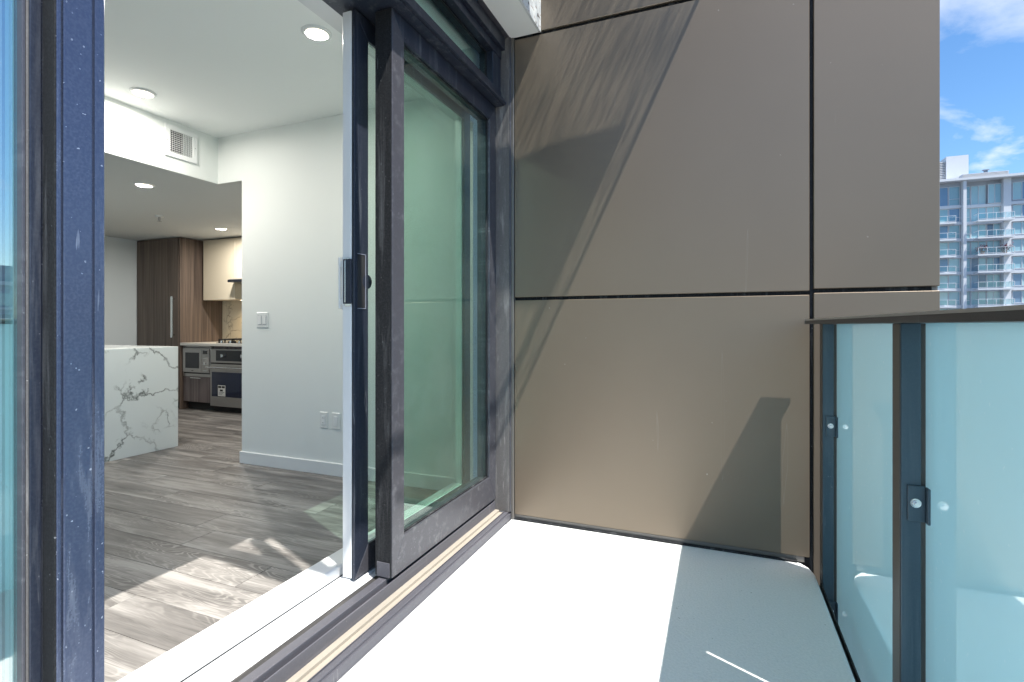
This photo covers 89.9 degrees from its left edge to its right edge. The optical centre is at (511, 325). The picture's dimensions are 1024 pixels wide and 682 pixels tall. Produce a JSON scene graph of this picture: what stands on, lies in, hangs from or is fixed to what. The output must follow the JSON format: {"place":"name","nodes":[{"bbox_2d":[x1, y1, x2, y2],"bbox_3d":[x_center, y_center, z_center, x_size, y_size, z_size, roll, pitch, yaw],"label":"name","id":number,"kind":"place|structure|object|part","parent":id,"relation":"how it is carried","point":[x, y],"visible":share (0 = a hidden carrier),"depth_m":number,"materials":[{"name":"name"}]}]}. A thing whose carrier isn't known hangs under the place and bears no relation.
{"place":"outdoors","nodes":[
{"label":"outdoors","id":0,"kind":"place"},
{"bbox_2d":[104,345,177,462],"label":"kitchen island","id":1,"kind":"structure","parent":0,"point":[140,400],"depth_m":4.24,"materials":[{"name":"white stone"}]},
{"bbox_2d":[104,153,241,240],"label":"lowered ceiling","id":2,"kind":"structure","parent":0,"point":[187,207],"depth_m":4.83,"materials":[{"name":"paint"}]},
{"bbox_2d":[133,182,154,187],"bbox_3d":[-2.938,-1.120,4.099,0.146,0.010,0.146,0,0,22],"label":"downlight","id":3,"kind":"object","parent":2,"relation":"attached to","point":[145,184],"visible":1,"depth_m":4.09,"materials":[{"name":"white plastic"}]},
{"bbox_2d":[155,215,163,221],"bbox_3d":[-3.634,-1.096,5.286,0.080,0.058,0.080,0,0,22],"label":"sprinkler","id":4,"kind":"object","parent":2,"relation":"attached to","point":[159,217],"visible":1,"depth_m":5.28,"materials":[{"name":"metal"}]},
{"bbox_2d":[214,227,227,229],"bbox_3d":[-3.383,-1.120,5.961,0.146,0.010,0.146,0,0,22],"label":"downlight","id":5,"kind":"object","parent":2,"relation":"attached to","point":[219,228],"visible":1,"depth_m":5.95,"materials":[{"name":"white plastic"}]},
{"bbox_2d":[104,408,438,681],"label":"floor","id":6,"kind":"structure","parent":0,"point":[204,528],"depth_m":2.65,"materials":[{"name":"grey wood"}]},
{"bbox_2d":[104,236,136,344],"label":"side wall","id":7,"kind":"structure","parent":6,"relation":"on","point":[120,291],"depth_m":6.63,"materials":[{"name":"paint"}]},
{"bbox_2d":[137,237,222,408],"bbox_3d":[-4.489,-0.022,6.922,0.830,2.182,0.663,0,0,22],"label":"tall cabinet","id":8,"kind":"object","parent":6,"relation":"on","point":[174,308],"visible":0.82,"depth_m":6.66,"materials":[{"name":"brown wood"}]},
{"bbox_3d":[-4.610,-0.071,6.650,0.804,2.083,0.068,0,0,22],"label":"door","id":9,"kind":"part","parent":8,"relation":"part of","materials":[{"name":"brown wood"}]},
{"bbox_2d":[180,341,241,412],"bbox_3d":[-2.760,0.646,6.242,2.884,0.845,0.596,0,0,22],"label":"base cabinet","id":10,"kind":"object","parent":6,"relation":"on","point":[196,392],"visible":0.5,"depth_m":6.43,"materials":[{"name":"brown wood"}]},
{"bbox_2d":[183,346,212,376],"bbox_3d":[-3.960,0.455,6.436,0.501,0.386,0.057,0,0,22],"label":"microwave","id":11,"kind":"object","parent":10,"relation":"in","point":[196,360],"visible":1,"depth_m":6.42,"materials":[{"name":"metal"}]},
{"bbox_3d":[-4.022,0.441,6.458,0.340,0.294,0.020,0,0,22],"label":"door","id":12,"kind":"part","parent":11,"relation":"part of","materials":[{"name":"metal"}]},
{"bbox_2d":[205,349,241,407],"bbox_3d":[-3.371,0.644,6.179,0.800,0.701,0.094,0,0,22],"label":"oven","id":13,"kind":"object","parent":10,"relation":"attached to","point":[225,367],"visible":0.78,"depth_m":6.23,"materials":[{"name":"metal"}]},
{"bbox_3d":[-3.371,0.737,6.179,0.800,0.516,0.094,0,0,22],"label":"door","id":14,"kind":"part","parent":13,"relation":"part of","materials":[{"name":"metal"}]},
{"bbox_2d":[218,338,241,343],"bbox_3d":[-3.225,0.196,6.431,0.762,0.055,0.471,0,0,22],"label":"cooktop","id":15,"kind":"object","parent":10,"relation":"on","point":[233,341],"visible":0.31,"depth_m":6.32,"materials":[{"name":"black metal"}]},
{"bbox_2d":[0,0,510,681],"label":"door frame","id":16,"kind":"object","parent":6,"relation":"on","point":[324,620],"visible":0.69,"depth_m":1.01,"materials":[{"name":"metal"}]},
{"bbox_2d":[2,0,40,681],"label":"side window","id":17,"kind":"structure","parent":16,"relation":"attached to","point":[21,340],"depth_m":0.95,"materials":[{"name":"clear glass"}]},
{"bbox_2d":[338,9,469,579],"bbox_3d":[-0.475,-0.121,2.509,0.096,2.257,1.023,0,0,22],"label":"sliding door","id":18,"kind":"structure","parent":16,"relation":"in","point":[354,282],"depth_m":2.07,"materials":[{"name":"black metal"}]},
{"bbox_2d":[375,7,495,577],"bbox_3d":[-0.322,-0.128,2.512,0.079,2.260,1.019,0,0,22],"label":"sliding door","id":19,"kind":"structure","parent":16,"relation":"attached to","point":[400,544],"depth_m":2.09,"materials":[{"name":"black metal"}]},
{"bbox_2d":[410,0,504,94],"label":"transom window","id":20,"kind":"structure","parent":16,"relation":"attached to","point":[471,21],"depth_m":2.70,"materials":[{"name":"black metal"}]},
{"bbox_2d":[477,0,540,37],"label":"soffit beam","id":21,"kind":"structure","parent":16,"relation":"on","point":[514,18],"depth_m":2.77,"materials":[{"name":"white paint"}]},
{"bbox_2d":[217,98,476,490],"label":"partition wall","id":22,"kind":"structure","parent":6,"relation":"on","point":[290,176],"depth_m":3.67,"materials":[{"name":"paint"}]},
{"bbox_2d":[257,312,267,327],"bbox_3d":[-1.900,-0.039,3.901,0.116,0.116,0.009,0,0,22],"label":"light switch","id":23,"kind":"object","parent":22,"relation":"attached to","point":[262,319],"visible":1,"depth_m":3.90,"materials":[{"name":"white plastic"}]},
{"bbox_2d":[320,412,327,427],"bbox_3d":[-1.351,0.680,3.679,0.072,0.116,0.009,0,0,22],"label":"outlet","id":24,"kind":"object","parent":22,"relation":"attached to","point":[323,419],"visible":1,"depth_m":3.67,"materials":[{"name":"white plastic"}]},
{"bbox_2d":[332,413,339,428],"bbox_3d":[-1.248,0.680,3.638,0.072,0.116,0.009,0,0,22],"label":"outlet","id":25,"kind":"object","parent":22,"relation":"attached to","point":[335,420],"visible":1,"depth_m":3.63,"materials":[{"name":"white plastic"}]},
{"bbox_2d":[104,0,478,137],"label":"ceiling","id":26,"kind":"structure","parent":0,"point":[219,68],"depth_m":2.91,"materials":[{"name":"paint"}]},
{"bbox_2d":[129,87,156,97],"bbox_3d":[-2.362,-1.485,3.284,0.146,0.010,0.146,0,0,22],"label":"downlight","id":27,"kind":"object","parent":26,"relation":"attached to","point":[142,92],"visible":1,"depth_m":3.28,"materials":[{"name":"white plastic"}]},
{"bbox_2d":[104,96,217,183],"bbox_3d":[-3.456,-1.307,1.348,0.019,0.366,5.910,0,0,22],"label":"bulkhead","id":28,"kind":"object","parent":26,"relation":"attached to","point":[133,133],"visible":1,"depth_m":3.59,"materials":[{"name":"paint"}]},
{"bbox_2d":[164,123,196,163],"bbox_3d":[-2.446,-1.340,3.798,0.017,0.230,0.246,0,0,22],"label":"air vent","id":29,"kind":"object","parent":28,"relation":"attached to","point":[180,143],"visible":1,"depth_m":3.79,"materials":[{"name":"metal"}]},
{"bbox_2d":[301,24,331,41],"bbox_3d":[-0.994,-1.485,2.612,0.146,0.010,0.146,0,0,22],"label":"downlight","id":30,"kind":"object","parent":26,"relation":"attached to","point":[315,32],"visible":1,"depth_m":2.60,"materials":[{"name":"white plastic"}]},
{"bbox_2d":[336,511,505,681],"bbox_3d":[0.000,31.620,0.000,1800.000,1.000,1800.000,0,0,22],"label":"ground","id":31,"kind":"structure","parent":0,"point":[413,609],"depth_m":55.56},
{"bbox_2d":[338,519,855,681],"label":"balcony floor","id":32,"kind":"structure","parent":0,"point":[512,600],"depth_m":1.95,"materials":[{"name":"white concrete"}]},
{"bbox_2d":[805,305,1023,681],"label":"balcony railing","id":33,"kind":"object","parent":32,"relation":"attached to","point":[922,496],"visible":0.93,"depth_m":1.26,"materials":[{"name":"glass"}]},
{"bbox_2d":[506,0,939,585],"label":"panel wall","id":34,"kind":"structure","parent":0,"point":[716,204],"depth_m":2.58,"materials":[{"name":"brown metal"}]},
{"bbox_2d":[938,155,1023,322],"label":"apartment tower","id":35,"kind":"structure","parent":0,"point":[984,209],"depth_m":83.89,"materials":[{"name":"white concrete"}]},
{"bbox_2d":[938,275,947,288],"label":"window","id":36,"kind":"structure","parent":35,"relation":"in","point":[943,278],"depth_m":85.58,"materials":[{"name":"blue glass"}]},
{"bbox_2d":[940,292,947,304],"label":"window","id":37,"kind":"structure","parent":35,"relation":"in","point":[943,295],"depth_m":85.58,"materials":[{"name":"blue glass"}]},
{"bbox_2d":[940,259,947,271],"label":"window","id":38,"kind":"structure","parent":35,"relation":"in","point":[943,262],"depth_m":85.58,"materials":[{"name":"blue glass"}]},
{"bbox_2d":[940,242,947,255],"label":"window","id":39,"kind":"structure","parent":35,"relation":"in","point":[943,245],"depth_m":85.56,"materials":[{"name":"blue glass"}]},
{"bbox_2d":[940,226,947,237],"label":"window","id":40,"kind":"structure","parent":35,"relation":"in","point":[943,229],"depth_m":85.58,"materials":[{"name":"blue glass"}]},
{"bbox_2d":[940,209,947,222],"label":"window","id":41,"kind":"structure","parent":35,"relation":"in","point":[943,212],"depth_m":85.57,"materials":[{"name":"blue glass"}]},
{"bbox_2d":[940,187,947,205],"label":"window","id":42,"kind":"structure","parent":35,"relation":"in","point":[943,191],"depth_m":85.51,"materials":[{"name":"blue glass"}]},
{"bbox_2d":[948,292,959,304],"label":"window","id":43,"kind":"structure","parent":35,"relation":"in","point":[953,297],"depth_m":85.02,"materials":[{"name":"blue glass"}]},
{"bbox_2d":[948,275,959,288],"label":"window","id":44,"kind":"structure","parent":35,"relation":"in","point":[955,279],"depth_m":85.02,"materials":[{"name":"blue glass"}]},
{"bbox_2d":[948,258,959,271],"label":"window","id":45,"kind":"structure","parent":35,"relation":"in","point":[952,262],"depth_m":85.02,"materials":[{"name":"blue glass"}]},
{"bbox_2d":[948,242,959,255],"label":"window","id":46,"kind":"structure","parent":35,"relation":"in","point":[951,245],"depth_m":85.02,"materials":[{"name":"blue glass"}]},
{"bbox_2d":[948,225,959,238],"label":"window","id":47,"kind":"structure","parent":35,"relation":"in","point":[951,228],"depth_m":85.02,"materials":[{"name":"blue glass"}]},
{"bbox_2d":[948,208,959,221],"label":"window","id":48,"kind":"structure","parent":35,"relation":"in","point":[951,212],"depth_m":85.02,"materials":[{"name":"blue glass"}]},
{"bbox_2d":[948,186,959,205],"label":"window","id":49,"kind":"structure","parent":35,"relation":"in","point":[953,192],"depth_m":85.02,"materials":[{"name":"blue glass"}]},
{"bbox_2d":[967,292,969,304],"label":"window","id":50,"kind":"structure","parent":35,"relation":"in","point":[968,293],"depth_m":84.85,"materials":[{"name":"blue glass"}]},
{"bbox_2d":[967,275,969,288],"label":"window","id":51,"kind":"structure","parent":35,"relation":"in","point":[968,276],"depth_m":84.85,"materials":[{"name":"blue glass"}]},
{"bbox_2d":[967,258,969,271],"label":"window","id":52,"kind":"structure","parent":35,"relation":"in","point":[968,259],"depth_m":84.85,"materials":[{"name":"blue glass"}]},
{"bbox_2d":[967,242,969,254],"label":"window","id":53,"kind":"structure","parent":35,"relation":"in","point":[968,243],"depth_m":84.85,"materials":[{"name":"blue glass"}]},
{"bbox_2d":[967,225,969,238],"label":"window","id":54,"kind":"structure","parent":35,"relation":"in","point":[968,226],"depth_m":84.85,"materials":[{"name":"blue glass"}]},
{"bbox_2d":[967,208,969,221],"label":"window","id":55,"kind":"structure","parent":35,"relation":"in","point":[968,209],"depth_m":84.85,"materials":[{"name":"blue glass"}]},
{"bbox_2d":[967,186,969,204],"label":"window","id":56,"kind":"structure","parent":35,"relation":"in","point":[968,187],"depth_m":84.85,"materials":[{"name":"blue glass"}]},
{"bbox_2d":[971,291,985,304],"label":"window","id":57,"kind":"structure","parent":35,"relation":"in","point":[981,295],"depth_m":84.31,"materials":[{"name":"blue glass"}]},
{"bbox_2d":[971,274,985,287],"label":"window","id":58,"kind":"structure","parent":35,"relation":"in","point":[981,279],"depth_m":84.31,"materials":[{"name":"blue glass"}]},
{"bbox_2d":[971,258,985,271],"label":"window","id":59,"kind":"structure","parent":35,"relation":"in","point":[981,262],"depth_m":84.41,"materials":[{"name":"blue glass"}]},
{"bbox_2d":[971,241,985,254],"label":"window","id":60,"kind":"structure","parent":35,"relation":"in","point":[974,244],"depth_m":84.46,"materials":[{"name":"blue glass"}]},
{"bbox_2d":[971,224,985,237],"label":"window","id":61,"kind":"structure","parent":35,"relation":"in","point":[974,228],"depth_m":84.31,"materials":[{"name":"blue glass"}]},
{"bbox_2d":[971,207,985,221],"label":"window","id":62,"kind":"structure","parent":35,"relation":"in","point":[974,211],"depth_m":84.42,"materials":[{"name":"blue glass"}]},
{"bbox_2d":[971,185,985,204],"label":"window","id":63,"kind":"structure","parent":35,"relation":"in","point":[978,193],"depth_m":84.31,"materials":[{"name":"blue glass"}]},
{"bbox_2d":[986,291,999,303],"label":"window","id":64,"kind":"structure","parent":35,"relation":"in","point":[991,296],"depth_m":83.62,"materials":[{"name":"blue glass"}]},
{"bbox_2d":[986,274,999,287],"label":"window","id":65,"kind":"structure","parent":35,"relation":"in","point":[990,278],"depth_m":83.68,"materials":[{"name":"blue glass"}]},
{"bbox_2d":[986,257,999,270],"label":"window","id":66,"kind":"structure","parent":35,"relation":"in","point":[990,260],"depth_m":83.60,"materials":[{"name":"blue glass"}]},
{"bbox_2d":[986,240,999,253],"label":"window","id":67,"kind":"structure","parent":35,"relation":"in","point":[994,243],"depth_m":83.60,"materials":[{"name":"blue glass"}]},
{"bbox_2d":[986,223,999,236],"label":"window","id":68,"kind":"structure","parent":35,"relation":"in","point":[991,228],"depth_m":83.60,"materials":[{"name":"blue glass"}]},
{"bbox_2d":[986,206,999,218],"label":"window","id":69,"kind":"structure","parent":35,"relation":"in","point":[989,210],"depth_m":83.60,"materials":[{"name":"blue glass"}]},
{"bbox_2d":[988,183,1001,203],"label":"window","id":70,"kind":"structure","parent":35,"relation":"in","point":[994,190],"depth_m":83.21,"materials":[{"name":"blue glass"}]},
{"bbox_2d":[1012,291,1023,302],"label":"window","id":71,"kind":"structure","parent":35,"relation":"in","point":[1018,295],"depth_m":81.96,"materials":[{"name":"blue glass"}]},
{"bbox_2d":[1012,273,1023,285],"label":"window","id":72,"kind":"structure","parent":35,"relation":"in","point":[1018,278],"depth_m":81.96,"materials":[{"name":"blue glass"}]},
{"bbox_2d":[1012,256,1023,268],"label":"window","id":73,"kind":"structure","parent":35,"relation":"in","point":[1018,260],"depth_m":81.96,"materials":[{"name":"blue glass"}]},
{"bbox_2d":[1012,239,1023,251],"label":"window","id":74,"kind":"structure","parent":35,"relation":"in","point":[1018,243],"depth_m":81.96,"materials":[{"name":"blue glass"}]},
{"bbox_2d":[1012,221,1023,233],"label":"window","id":75,"kind":"structure","parent":35,"relation":"in","point":[1018,226],"depth_m":81.96,"materials":[{"name":"blue glass"}]},
{"bbox_2d":[1012,204,1023,216],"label":"window","id":76,"kind":"structure","parent":35,"relation":"in","point":[1019,209],"depth_m":81.96,"materials":[{"name":"blue glass"}]},
{"bbox_2d":[1012,181,1023,199],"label":"window","id":77,"kind":"structure","parent":35,"relation":"in","point":[1017,187],"depth_m":81.96,"materials":[{"name":"blue glass"}]},
{"bbox_2d":[940,0,1023,173],"label":"sky","id":78,"kind":"structure","parent":0,"point":[982,41],"materials":[{"name":"blue"}]},
{"bbox_2d":[975,245,990,253],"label":"potted plant","id":79,"kind":"object","parent":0,"point":[981,250],"visible":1,"depth_m":82.57,"materials":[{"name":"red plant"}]},
{"bbox_2d":[993,242,1013,252],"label":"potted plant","id":80,"kind":"object","parent":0,"point":[1003,249],"visible":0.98,"depth_m":81.48,"materials":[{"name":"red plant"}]},
{"bbox_3d":[-2.990,0.048,6.747,4.000,2.345,0.130,0,0,22],"label":"kitchen wall","id":81,"kind":"object","parent":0,"visible":0},
{"bbox_2d":[203,238,241,300],"bbox_3d":[-3.718,-0.716,6.781,0.569,0.783,0.348,0,0,22],"label":"wall cabinet","id":82,"kind":"object","parent":81,"relation":"attached to","point":[218,263],"depth_m":6.61,"materials":[{"name":"beige paint"}]},
{"bbox_2d":[203,238,235,299],"bbox_3d":[-3.780,-0.716,6.629,0.569,0.781,0.021,0,0,22],"label":"door","id":83,"kind":"structure","parent":82,"relation":"in","point":[219,254],"depth_m":6.61,"materials":[{"name":"beige paint"}]},
{"bbox_2d":[222,301,241,341],"bbox_3d":[-2.647,-0.155,6.527,2.878,0.757,0.018,0,0,22],"label":"backsplash","id":84,"kind":"object","parent":81,"relation":"attached to","point":[231,319],"visible":0.14,"depth_m":6.99,"materials":[{"name":"stone"}]},
{"bbox_2d":[235,237,241,277],"bbox_3d":[-3.081,-0.850,6.523,0.800,0.515,0.348,0,0,22],"label":"wall cabinet","id":85,"kind":"object","parent":81,"relation":"attached to","point":[238,257],"depth_m":6.49,"materials":[{"name":"beige paint"}]},
{"bbox_2d":[227,278,241,282],"bbox_3d":[-3.107,-0.562,6.471,0.770,0.055,0.461,0,0,22],"label":"range hood","id":86,"kind":"object","parent":85,"relation":"attached to","point":[235,280],"visible":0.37,"depth_m":6.37,"materials":[{"name":"metal"}]},
{"bbox_2d":[235,237,241,277],"bbox_3d":[-3.328,-0.849,6.447,0.398,0.515,0.021,0,0,22],"label":"door","id":87,"kind":"structure","parent":85,"relation":"in","point":[238,241],"depth_m":6.49,"materials":[{"name":"beige paint"}]}
]}

